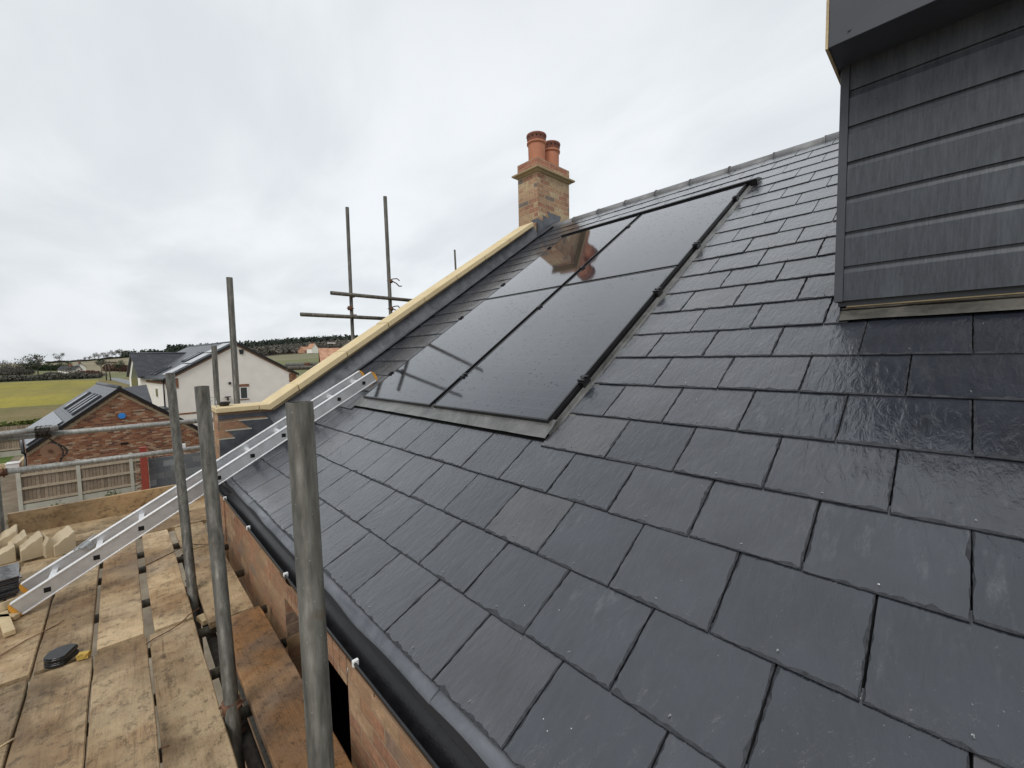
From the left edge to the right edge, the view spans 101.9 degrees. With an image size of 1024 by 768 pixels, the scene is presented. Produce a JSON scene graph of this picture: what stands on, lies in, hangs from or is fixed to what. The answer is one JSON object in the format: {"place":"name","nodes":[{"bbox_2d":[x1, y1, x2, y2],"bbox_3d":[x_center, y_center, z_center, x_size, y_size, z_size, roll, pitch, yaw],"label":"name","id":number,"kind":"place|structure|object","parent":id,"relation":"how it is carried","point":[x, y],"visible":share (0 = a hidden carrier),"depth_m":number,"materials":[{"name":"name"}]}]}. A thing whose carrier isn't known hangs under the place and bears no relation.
{"place":"outdoors","nodes":[
{"label":"outdoors","id":0,"kind":"place"},
{"bbox_2d":[0,455,20,463],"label":"lawn","id":1,"kind":"structure","parent":0,"point":[5,459],"depth_m":24.55,"materials":[{"name":"green plant"}]},
{"bbox_2d":[0,424,31,457],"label":"garden fence","id":2,"kind":"object","parent":1,"relation":"on","point":[10,448],"visible":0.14,"depth_m":25.37,"materials":[{"name":"wood"}]},
{"bbox_2d":[20,382,198,478],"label":"garage","id":3,"kind":"structure","parent":0,"point":[99,404],"depth_m":18.67,"materials":[{"name":"red brick"}]},
{"bbox_2d":[63,391,90,408],"bbox_3d":[-22.075,0.809,21.084,0.700,0.815,1.010,2,5,40],"label":"roof window","id":4,"kind":"structure","parent":3,"relation":"in","point":[88,392],"depth_m":20.94,"materials":[{"name":"grey glass"}]},
{"bbox_2d":[66,393,95,411],"bbox_3d":[-20.478,0.865,19.761,0.450,0.815,1.010,2,5,40],"label":"roof window","id":5,"kind":"structure","parent":3,"relation":"in","point":[91,395],"depth_m":19.66,"materials":[{"name":"grey glass"}]},
{"bbox_2d":[68,394,97,412],"bbox_3d":[-19.785,0.889,19.187,0.450,0.815,1.010,2,5,40],"label":"roof window","id":6,"kind":"structure","parent":3,"relation":"in","point":[95,395],"depth_m":19.06,"materials":[{"name":"grey glass"}]},
{"bbox_2d":[70,394,100,414],"bbox_3d":[-19.035,0.915,18.565,0.500,0.815,1.010,2,5,40],"label":"roof window","id":7,"kind":"structure","parent":3,"relation":"in","point":[99,395],"depth_m":18.44,"materials":[{"name":"clear glass"}]},
{"bbox_2d":[0,430,222,767],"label":"site ground","id":8,"kind":"structure","parent":0,"point":[9,493],"depth_m":9.90,"materials":[{"name":"soil"}]},
{"bbox_2d":[0,455,23,468],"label":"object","id":9,"kind":"object","parent":8,"relation":"on","point":[16,458],"visible":0.29,"depth_m":23.27,"materials":[{"name":"wood"}]},
{"bbox_2d":[5,460,21,467],"bbox_3d":[-21.218,3.499,17.701,0.420,0.330,0.540,-5,5,-43],"label":"white crate","id":10,"kind":"object","parent":8,"relation":"on","point":[13,464],"visible":0.78,"depth_m":17.57,"materials":[{"name":"plastic"}]},
{"bbox_2d":[6,490,120,524],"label":"weeds","id":11,"kind":"object","parent":8,"relation":"on","point":[110,494],"visible":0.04,"depth_m":16.47,"materials":[{"name":"green plant"}]},
{"bbox_2d":[15,445,198,510],"bbox_3d":[-14.162,3.641,18.865,10.750,1.830,0.110,-5,5,-43],"label":"garden fence","id":12,"kind":"object","parent":8,"relation":"on","point":[42,488],"visible":0.25,"depth_m":16.18,"materials":[{"name":"wood"}]},
{"bbox_2d":[123,385,151,402],"bbox_3d":[-24.969,2.155,27.852,1.330,4.041,4.187,-2,4,-15],"label":"porch","id":13,"kind":"object","parent":8,"relation":"on","point":[141,391],"visible":0.29,"depth_m":28.23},
{"bbox_2d":[139,446,149,489],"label":"steel column","id":14,"kind":"structure","parent":8,"relation":"on","point":[144,471],"depth_m":15.31,"materials":[{"name":"red paint"}]},
{"bbox_2d":[158,406,168,411],"bbox_3d":[-26.556,2.894,30.984,2.400,2.220,1.480,2,5,40],"label":"canopy","id":15,"kind":"object","parent":8,"relation":"on","point":[165,408],"visible":0.14,"depth_m":30.68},
{"bbox_2d":[0,373,334,767],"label":"scaffold","id":16,"kind":"object","parent":8,"relation":"on","point":[301,438],"visible":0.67,"depth_m":1.83,"materials":[{"name":"metal"}]},
{"bbox_2d":[0,680,27,767],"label":"scaffold board","id":17,"kind":"object","parent":16,"relation":"on","point":[12,699],"visible":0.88,"depth_m":1.89,"materials":[{"name":"brown wood"}]},
{"bbox_2d":[0,738,14,747],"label":"wood sliver","id":18,"kind":"object","parent":17,"relation":"on","point":[12,739],"visible":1,"depth_m":1.73,"materials":[{"name":"beige wood"}]},
{"bbox_2d":[0,555,63,688],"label":"scaffold board","id":19,"kind":"object","parent":16,"relation":"on","point":[17,664],"visible":0.51,"depth_m":2.39,"materials":[{"name":"brown wood"}]},
{"bbox_2d":[0,610,15,637],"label":"timber offcut","id":20,"kind":"object","parent":19,"relation":"on","point":[7,627],"visible":0.93,"depth_m":2.46,"materials":[{"name":"beige wood"}]},
{"bbox_2d":[0,613,19,620],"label":"timber offcut","id":21,"kind":"object","parent":19,"relation":"on","point":[14,616],"visible":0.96,"depth_m":2.57,"materials":[{"name":"beige wood"}]},
{"bbox_2d":[0,620,63,655],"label":"thin stick","id":22,"kind":"object","parent":19,"relation":"on","point":[32,636],"visible":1,"depth_m":2.40,"materials":[{"name":"brown wood"}]},
{"bbox_2d":[7,371,376,615],"bbox_3d":[-2.332,0.653,3.435,0.374,0.108,2.748,5,37,49],"label":"ladder","id":23,"kind":"object","parent":19,"relation":"on","point":[59,574],"visible":0.87,"depth_m":3.08,"materials":[{"name":"metal"}]},
{"bbox_2d":[34,425,51,438],"bbox_3d":[-4.441,0.451,3.941,0.108,0.116,0.162,-5,5,-43],"label":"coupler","id":24,"kind":"object","parent":16,"relation":"attached to","point":[40,432],"visible":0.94,"depth_m":3.90,"materials":[{"name":"metal"}]},
{"bbox_2d":[5,656,92,767],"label":"scaffold board","id":25,"kind":"object","parent":16,"relation":"on","point":[51,730],"visible":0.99,"depth_m":1.83,"materials":[{"name":"brown wood"}]},
{"bbox_2d":[76,650,91,660],"bbox_3d":[-2.288,1.449,2.221,0.051,0.032,0.037,-3,4,-23],"label":"sponge block","id":26,"kind":"object","parent":25,"relation":"on","point":[83,655],"depth_m":2.21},
{"bbox_2d":[40,439,67,461],"bbox_3d":[-4.400,0.635,3.996,0.182,0.240,0.050,-5,5,-43],"label":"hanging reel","id":27,"kind":"object","parent":16,"relation":"hanging from","point":[51,450],"visible":1,"depth_m":3.98,"materials":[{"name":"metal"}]},
{"bbox_2d":[34,564,99,675],"bbox_3d":[-3.006,1.456,2.865,0.209,0.043,1.858,-5,5,-43],"label":"scaffold board","id":28,"kind":"object","parent":16,"relation":"on","point":[73,606],"visible":0.62,"depth_m":2.57,"materials":[{"name":"brown wood"}]},
{"bbox_2d":[44,649,78,668],"bbox_3d":[-2.397,1.454,2.202,0.108,0.023,0.132,-2,4,-13],"label":"gutter stop end","id":29,"kind":"object","parent":28,"relation":"on","point":[61,663],"visible":0.54,"depth_m":2.16,"materials":[{"name":"black plastic"}]},
{"bbox_2d":[43,643,77,663],"bbox_3d":[-2.400,1.429,2.202,0.108,0.023,0.131,-2,4,-17],"label":"gutter stop end","id":30,"kind":"object","parent":29,"relation":"on","point":[60,653],"visible":1,"depth_m":2.19,"materials":[{"name":"black plastic"}]},
{"bbox_2d":[0,513,206,566],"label":"scaffold board","id":31,"kind":"object","parent":16,"relation":"on","point":[169,526],"visible":0.27,"depth_m":3.99,"materials":[{"name":"brown wood"}]},
{"bbox_2d":[0,542,15,564],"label":"cut stone","id":32,"kind":"object","parent":31,"relation":"on","point":[7,553],"visible":1,"depth_m":3.31,"materials":[{"name":"beige stone"}]},
{"bbox_2d":[0,524,17,548],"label":"cut stone","id":33,"kind":"object","parent":31,"relation":"on","point":[7,535],"visible":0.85,"depth_m":3.52,"materials":[{"name":"beige stone"}]},
{"bbox_2d":[18,531,42,561],"bbox_3d":[-3.968,1.334,3.427,0.210,0.165,0.125,1,4,37],"label":"cut stone","id":34,"kind":"object","parent":31,"relation":"on","point":[30,547],"visible":1,"depth_m":3.38,"materials":[{"name":"beige stone"}]},
{"bbox_2d":[41,533,54,557],"bbox_3d":[-3.855,1.332,3.448,0.200,0.162,0.065,3,5,31],"label":"cut stone","id":35,"kind":"object","parent":31,"relation":"on","point":[48,544],"visible":0.82,"depth_m":3.39,"materials":[{"name":"beige stone"}]},
{"bbox_2d":[50,525,75,556],"bbox_3d":[-3.799,1.323,3.510,0.240,0.170,0.125,2,5,35],"label":"cut stone","id":36,"kind":"object","parent":31,"relation":"on","point":[64,540],"visible":0.84,"depth_m":3.46,"materials":[{"name":"beige stone"}]},
{"bbox_2d":[26,498,204,537],"bbox_3d":[-3.232,1.317,5.069,4.000,0.043,0.217,-5,5,-43],"label":"scaffold board","id":37,"kind":"object","parent":16,"relation":"on","point":[83,524],"visible":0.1,"depth_m":4.11,"materials":[{"name":"brown wood"}]},
{"bbox_2d":[7,484,203,533],"bbox_3d":[-3.773,1.234,4.638,2.370,0.216,0.038,-5,5,-43],"label":"toe board","id":38,"kind":"object","parent":37,"relation":"on","point":[42,518],"visible":0.41,"depth_m":4.14,"materials":[{"name":"brown wood"}]},
{"bbox_2d":[97,540,143,653],"bbox_3d":[-2.850,1.445,3.029,0.202,0.042,1.856,-5,5,-43],"label":"scaffold board","id":39,"kind":"object","parent":16,"relation":"on","point":[121,621],"visible":0.86,"depth_m":2.73,"materials":[{"name":"brown wood"}]},
{"bbox_2d":[86,637,159,767],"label":"scaffold board","id":40,"kind":"object","parent":16,"relation":"on","point":[122,733],"visible":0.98,"depth_m":1.87,"materials":[{"name":"brown wood"}]},
{"bbox_2d":[46,502,204,537],"bbox_3d":[-3.076,1.325,4.907,4.000,0.041,0.214,-5,5,-43],"label":"scaffold board","id":41,"kind":"object","parent":16,"relation":"on","point":[91,528],"visible":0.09,"depth_m":4.03,"materials":[{"name":"brown wood"}]},
{"bbox_2d":[75,507,205,541],"bbox_3d":[-2.922,1.331,4.743,4.000,0.041,0.217,-5,5,-43],"label":"scaffold board","id":42,"kind":"object","parent":16,"relation":"on","point":[87,535],"visible":0.1,"depth_m":4.11,"materials":[{"name":"brown wood"}]},
{"bbox_2d":[7,530,26,556],"bbox_3d":[-4.137,1.337,3.477,0.200,0.160,0.100,4,6,36],"label":"cut stone","id":43,"kind":"object","parent":42,"relation":"on","point":[20,538],"visible":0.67,"depth_m":3.44,"materials":[{"name":"beige stone"}]},
{"bbox_2d":[142,529,193,632],"bbox_3d":[-2.678,1.428,3.188,0.189,0.040,1.878,-5,5,-43],"label":"scaffold board","id":44,"kind":"object","parent":16,"relation":"on","point":[169,602],"visible":0.98,"depth_m":2.95,"materials":[{"name":"brown wood"}]},
{"bbox_2d":[147,544,205,564],"bbox_3d":[-2.778,1.388,3.445,0.150,0.010,0.439,1,5,34],"label":"bent wire","id":45,"kind":"object","parent":44,"relation":"on","point":[174,551],"visible":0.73,"depth_m":3.43,"materials":[{"name":"metal"}]},
{"bbox_2d":[175,522,208,552],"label":"scaffold board","id":46,"kind":"object","parent":16,"relation":"on","point":[199,532],"visible":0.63,"depth_m":3.77,"materials":[{"name":"brown wood"}]},
{"bbox_2d":[149,620,237,767],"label":"scaffold board","id":47,"kind":"object","parent":16,"relation":"on","point":[193,731],"visible":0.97,"depth_m":1.90,"materials":[{"name":"brown wood"}]},
{"bbox_2d":[146,607,199,643],"bbox_3d":[-1.989,1.429,2.470,0.045,0.026,0.323,0,4,12],"label":"bent wire","id":48,"kind":"object","parent":47,"relation":"on","point":[172,628],"visible":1,"depth_m":2.42,"materials":[{"name":"metal"}]},
{"bbox_2d":[196,613,207,625],"bbox_3d":[-1.953,1.492,2.642,0.100,0.030,0.055,1,4,33],"label":"timber offcut","id":49,"kind":"object","parent":16,"relation":"on","point":[201,619],"visible":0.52,"depth_m":2.62,"materials":[{"name":"beige wood"}]},
{"bbox_2d":[193,546,253,628],"bbox_3d":[-2.184,1.429,3.057,0.238,0.041,1.310,-5,5,-43],"label":"scaffold board","id":50,"kind":"object","parent":16,"relation":"on","point":[240,600],"visible":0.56,"depth_m":2.87,"materials":[{"name":"brown wood"}]},
{"bbox_2d":[231,606,352,767],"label":"scaffold board","id":51,"kind":"object","parent":16,"relation":"on","point":[269,677],"visible":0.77,"depth_m":1.98,"materials":[{"name":"brown wood"}]},
{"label":"scaffold board","id":52,"kind":"object","parent":16,"relation":"on","visible":0},
{"bbox_2d":[0,598,14,611],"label":"timber offcut","id":53,"kind":"object","parent":52,"relation":"on","point":[4,605],"visible":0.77,"depth_m":2.64,"materials":[{"name":"beige wood"}]},
{"bbox_2d":[0,594,15,600],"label":"spare slate","id":54,"kind":"object","parent":52,"relation":"on","point":[10,596],"visible":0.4,"depth_m":2.81,"materials":[{"name":"black stone"}]},
{"bbox_2d":[0,591,18,597],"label":"spare slate","id":55,"kind":"object","parent":54,"relation":"on","point":[9,594],"visible":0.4,"depth_m":2.81,"materials":[{"name":"black stone"}]},
{"bbox_2d":[0,578,19,595],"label":"spare slate","id":56,"kind":"object","parent":55,"relation":"on","point":[17,589],"visible":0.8,"depth_m":2.83,"materials":[{"name":"grey stone"}]},
{"bbox_2d":[0,583,19,592],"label":"spare slate","id":57,"kind":"object","parent":56,"relation":"on","point":[17,585],"depth_m":2.85,"materials":[{"name":"black stone"}]},
{"bbox_2d":[0,585,14,590],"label":"spare slate","id":58,"kind":"object","parent":57,"relation":"on","point":[8,587],"visible":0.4,"depth_m":2.83,"materials":[{"name":"black stone"}]},
{"bbox_2d":[0,581,18,587],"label":"spare slate","id":59,"kind":"object","parent":58,"relation":"on","point":[10,584],"visible":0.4,"depth_m":2.85,"materials":[{"name":"grey stone"}]},
{"bbox_2d":[0,579,18,585],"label":"spare slate","id":60,"kind":"object","parent":59,"relation":"on","point":[12,581],"visible":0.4,"depth_m":2.85,"materials":[{"name":"grey stone"}]},
{"bbox_2d":[0,572,21,583],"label":"spare slate","id":61,"kind":"object","parent":60,"relation":"on","point":[20,575],"visible":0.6,"depth_m":2.87,"materials":[{"name":"grey stone"}]},
{"bbox_2d":[0,562,18,581],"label":"spare slate","id":62,"kind":"object","parent":61,"relation":"on","point":[9,571],"visible":1,"depth_m":2.95,"materials":[{"name":"grey stone"}]},
{"bbox_2d":[135,450,201,489],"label":"block wall","id":63,"kind":"structure","parent":8,"relation":"on","point":[161,472],"depth_m":15.98,"materials":[{"name":"grey concrete"}]},
{"bbox_2d":[211,196,456,404],"bbox_3d":[-1.378,1.050,6.870,2.220,7.870,5.896,1,4,25],"label":"scaffold","id":64,"kind":"object","parent":8,"relation":"on","point":[352,316],"visible":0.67,"depth_m":5.06,"materials":[{"name":"metal"}]},
{"bbox_2d":[211,0,1023,767],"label":"brick house","id":65,"kind":"structure","parent":8,"relation":"on","point":[751,494],"depth_m":1.50,"materials":[{"name":"stone"}]},
{"bbox_2d":[363,287,560,406],"bbox_3d":[-0.451,-0.384,3.797,1.128,0.059,1.731,3,39,47],"label":"solar panel","id":66,"kind":"object","parent":65,"relation":"on","point":[429,374],"visible":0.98,"depth_m":3.65,"materials":[{"name":"black glass"}]},
{"bbox_2d":[433,266,676,423],"bbox_3d":[0.333,-0.345,2.968,1.132,0.067,1.731,3,39,47],"label":"solar panel","id":67,"kind":"object","parent":65,"relation":"on","point":[539,364],"visible":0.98,"depth_m":2.81,"materials":[{"name":"black glass"}]},
{"bbox_2d":[486,214,639,299],"bbox_3d":[0.580,-1.437,4.722,1.128,0.059,1.707,3,39,47],"label":"solar panel","id":68,"kind":"object","parent":65,"relation":"attached to","point":[561,262],"visible":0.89,"depth_m":4.61,"materials":[{"name":"black glass"}]},
{"bbox_2d":[565,184,745,285],"bbox_3d":[1.364,-1.398,3.893,1.132,0.067,1.707,3,39,47],"label":"solar panel","id":69,"kind":"object","parent":65,"relation":"attached to","point":[667,236],"visible":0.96,"depth_m":3.78,"materials":[{"name":"black glass"}]},
{"bbox_2d":[108,378,129,384],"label":"road","id":70,"kind":"structure","parent":0,"point":[125,381],"depth_m":141.69,"materials":[{"name":"grey asphalt"}]},
{"bbox_2d":[0,350,318,424],"bbox_3d":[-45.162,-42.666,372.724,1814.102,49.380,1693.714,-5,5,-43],"label":"terrain","id":71,"kind":"structure","parent":0,"point":[25,400],"depth_m":99.58,"materials":[{"name":"plant"}]},
{"bbox_2d":[0,360,15,374],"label":"tree","id":72,"kind":"object","parent":71,"relation":"on","point":[6,369],"visible":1,"depth_m":161.18,"materials":[{"name":"green plant"}]},
{"bbox_2d":[0,358,32,374],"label":"tree","id":73,"kind":"object","parent":71,"relation":"on","point":[16,365],"visible":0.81,"depth_m":169.09,"materials":[{"name":"green plant"}]},
{"bbox_2d":[0,367,36,374],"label":"hedge","id":74,"kind":"object","parent":71,"relation":"on","point":[28,372],"visible":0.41,"depth_m":212.21,"materials":[{"name":"green plant"}]},
{"bbox_2d":[0,418,41,426],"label":"hedge","id":75,"kind":"object","parent":71,"relation":"on","point":[20,422],"visible":0.11,"depth_m":33.30,"materials":[{"name":"green plant"}]},
{"bbox_2d":[17,362,34,373],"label":"tree","id":76,"kind":"object","parent":71,"relation":"on","point":[27,367],"visible":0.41,"depth_m":194.81,"materials":[{"name":"green plant"}]},
{"bbox_2d":[23,361,35,373],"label":"tree","id":77,"kind":"object","parent":71,"relation":"on","point":[30,366],"visible":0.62,"depth_m":196.08,"materials":[{"name":"green plant"}]},
{"bbox_2d":[22,354,47,373],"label":"tree","id":78,"kind":"object","parent":71,"relation":"on","point":[38,361],"visible":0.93,"depth_m":203.00,"materials":[{"name":"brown plant"}]},
{"bbox_2d":[33,364,58,370],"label":"hedge","id":79,"kind":"object","parent":71,"relation":"on","point":[43,367],"visible":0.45,"depth_m":271.87,"materials":[{"name":"green plant"}]},
{"bbox_2d":[43,363,54,371],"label":"bush","id":80,"kind":"object","parent":71,"relation":"on","point":[51,366],"visible":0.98,"depth_m":240.81,"materials":[{"name":"green plant"}]},
{"bbox_2d":[0,371,102,381],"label":"hedge","id":81,"kind":"object","parent":71,"relation":"on","point":[49,375],"visible":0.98,"depth_m":159.22,"materials":[{"name":"green plant"}]},
{"bbox_2d":[53,353,64,361],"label":"leafless tree","id":82,"kind":"object","parent":71,"relation":"on","point":[61,355],"visible":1,"depth_m":737.81,"materials":[{"name":"brown plant"}]},
{"bbox_2d":[60,365,78,379],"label":"bush","id":83,"kind":"object","parent":71,"relation":"on","point":[70,371],"visible":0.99,"depth_m":160.97,"materials":[{"name":"plant"}]},
{"bbox_2d":[57,364,82,372],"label":"cottage","id":84,"kind":"structure","parent":71,"relation":"on","point":[65,367],"depth_m":226.34,"materials":[{"name":"grey brick"}]},
{"bbox_2d":[76,361,86,370],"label":"cottage","id":85,"kind":"structure","parent":71,"relation":"on","point":[82,366],"depth_m":240.13,"materials":[{"name":"white paint"}]},
{"bbox_2d":[45,355,128,362],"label":"hedge","id":86,"kind":"object","parent":71,"relation":"on","point":[82,360],"visible":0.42,"depth_m":765.00,"materials":[{"name":"green plant"}]},
{"bbox_2d":[77,369,104,375],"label":"hedge","id":87,"kind":"object","parent":71,"relation":"on","point":[91,371],"visible":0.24,"depth_m":176.33,"materials":[{"name":"green plant"}]},
{"bbox_2d":[94,359,106,371],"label":"tree","id":88,"kind":"object","parent":71,"relation":"on","point":[101,360],"visible":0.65,"depth_m":234.11,"materials":[{"name":"green plant"}]},
{"bbox_2d":[96,361,116,380],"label":"utility pole","id":89,"kind":"object","parent":71,"relation":"on","point":[108,368],"visible":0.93,"depth_m":140.55,"materials":[{"name":"brown wood"}]},
{"bbox_2d":[102,363,127,371],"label":"hedge","id":90,"kind":"object","parent":71,"relation":"on","point":[124,369],"visible":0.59,"depth_m":229.44,"materials":[{"name":"plant"}]},
{"bbox_2d":[111,360,125,371],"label":"bush","id":91,"kind":"object","parent":71,"relation":"on","point":[118,366],"visible":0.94,"depth_m":217.49,"materials":[{"name":"green plant"}]},
{"bbox_2d":[121,349,166,357],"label":"pine belt","id":92,"kind":"object","parent":71,"relation":"on","point":[128,351],"visible":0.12,"depth_m":817.61,"materials":[{"name":"green plant"}]},
{"bbox_2d":[126,341,298,429],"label":"white house","id":93,"kind":"structure","parent":71,"relation":"on","point":[262,377],"depth_m":35.30,"materials":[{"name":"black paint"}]},
{"bbox_2d":[131,365,137,385],"bbox_3d":[-33.990,-0.758,37.382,2.900,2.260,0.029,2,5,40],"label":"gable window","id":94,"kind":"structure","parent":93,"relation":"in","point":[134,380],"depth_m":37.29,"materials":[{"name":"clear glass"}]},
{"bbox_2d":[153,366,171,374],"bbox_3d":[-29.252,-1.132,34.773,0.600,0.734,1.180,2,5,40],"label":"roof window","id":95,"kind":"structure","parent":93,"relation":"in","point":[168,366],"depth_m":34.64,"materials":[{"name":"grey glass"}]},
{"bbox_2d":[184,352,203,361],"bbox_3d":[-27.046,-2.336,35.347,0.600,0.817,1.323,2,5,40],"label":"roof window","id":96,"kind":"structure","parent":93,"relation":"in","point":[200,352],"depth_m":35.18,"materials":[{"name":"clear glass"}]},
{"bbox_2d":[239,384,248,399],"bbox_3d":[-22.793,0.673,35.388,0.059,1.340,0.780,2,5,40],"label":"window","id":97,"kind":"structure","parent":93,"relation":"in","point":[243,389],"depth_m":35.36,"materials":[{"name":"white plastic"}]},
{"bbox_2d":[166,334,357,351],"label":"pine wood","id":98,"kind":"object","parent":71,"relation":"on","point":[179,347],"visible":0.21,"depth_m":775.11,"materials":[{"name":"green plant"}]},
{"bbox_2d":[248,339,350,354],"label":"broadleaf wood","id":99,"kind":"object","parent":71,"relation":"on","point":[276,349],"visible":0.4,"depth_m":503.59,"materials":[{"name":"green plant"}]},
{"bbox_2d":[298,346,306,352],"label":"cottage","id":100,"kind":"structure","parent":71,"relation":"on","point":[302,350],"depth_m":462.96,"materials":[{"name":"orange ceramic"}]},
{"bbox_2d":[307,343,318,352],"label":"cottage","id":101,"kind":"structure","parent":71,"relation":"on","point":[312,348],"depth_m":423.79,"materials":[{"name":"white paint"}]},
{"bbox_2d":[318,348,339,361],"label":"tiled house","id":102,"kind":"structure","parent":71,"relation":"on","point":[324,353],"depth_m":44.80,"materials":[{"name":"orange ceramic"}]},
{"bbox_2d":[217,401,230,405],"bbox_3d":[-2.753,0.190,3.975,0.116,0.038,0.116,-5,5,-43],"label":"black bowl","id":103,"kind":"object","parent":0,"point":[224,403],"visible":1,"depth_m":3.94,"materials":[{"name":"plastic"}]},
{"bbox_2d":[0,0,839,363],"label":"sky","id":104,"kind":"structure","parent":0,"point":[154,154],"materials":[{"name":"white"}]}
]}

